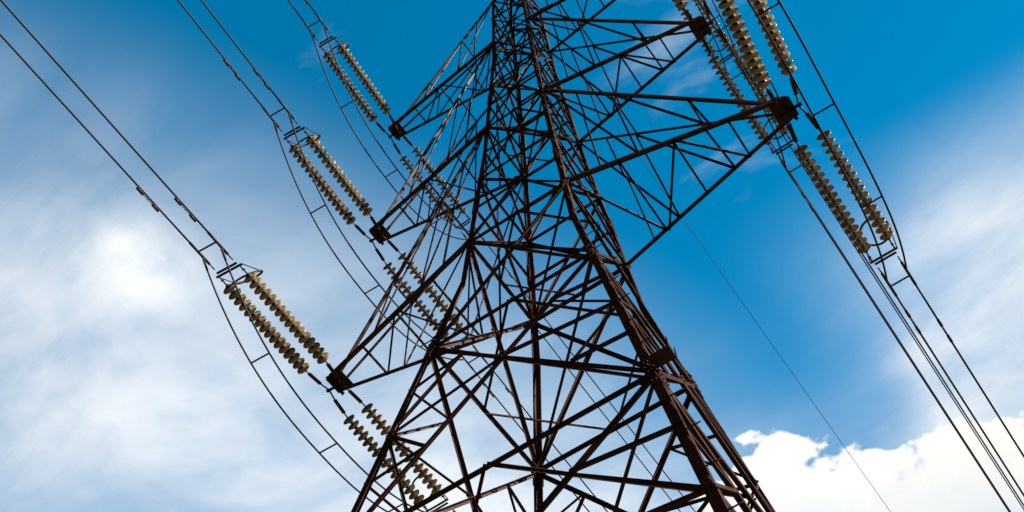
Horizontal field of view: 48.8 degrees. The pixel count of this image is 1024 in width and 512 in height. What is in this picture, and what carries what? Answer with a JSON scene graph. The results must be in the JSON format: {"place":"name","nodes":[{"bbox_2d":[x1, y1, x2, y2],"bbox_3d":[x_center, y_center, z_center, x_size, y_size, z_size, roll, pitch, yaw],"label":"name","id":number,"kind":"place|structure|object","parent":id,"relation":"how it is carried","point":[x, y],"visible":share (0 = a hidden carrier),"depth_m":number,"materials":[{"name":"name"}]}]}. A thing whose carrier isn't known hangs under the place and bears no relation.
{"place":"outdoors","nodes":[
{"label":"outdoors","id":0,"kind":"place"},
{"bbox_2d":[0,0,1023,511],"label":"sky","id":1,"kind":"structure","parent":0,"point":[127,384],"materials":[{"name":"blue"}]},
{"label":"field","id":2,"kind":"structure","parent":0,"visible":0},
{"bbox_2d":[325,0,798,511],"bbox_3d":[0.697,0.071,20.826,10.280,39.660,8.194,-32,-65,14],"label":"lattice tower","id":3,"kind":"structure","parent":2,"relation":"on","point":[688,432],"depth_m":20.24,"materials":[{"name":"metal"}]},
{"bbox_2d":[136,0,952,511],"bbox_3d":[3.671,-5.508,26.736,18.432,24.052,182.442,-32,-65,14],"label":"line fittings","id":4,"kind":"object","parent":3,"relation":"attached to","point":[362,232],"visible":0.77,"depth_m":23.17,"materials":[{"name":"grey metal"}]},
{"bbox_2d":[0,0,1023,511],"bbox_3d":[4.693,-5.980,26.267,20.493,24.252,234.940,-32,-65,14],"label":"conductors","id":5,"kind":"object","parent":4,"relation":"hanging from","point":[526,294],"visible":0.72,"depth_m":24.30,"materials":[{"name":"grey"}]},
{"bbox_2d":[223,0,893,504],"bbox_3d":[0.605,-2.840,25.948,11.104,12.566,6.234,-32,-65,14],"label":"insulator strings","id":6,"kind":"object","parent":3,"relation":"attached to","point":[757,74],"visible":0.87,"depth_m":21.73,"materials":[{"name":"beige ceramic"}]}
]}

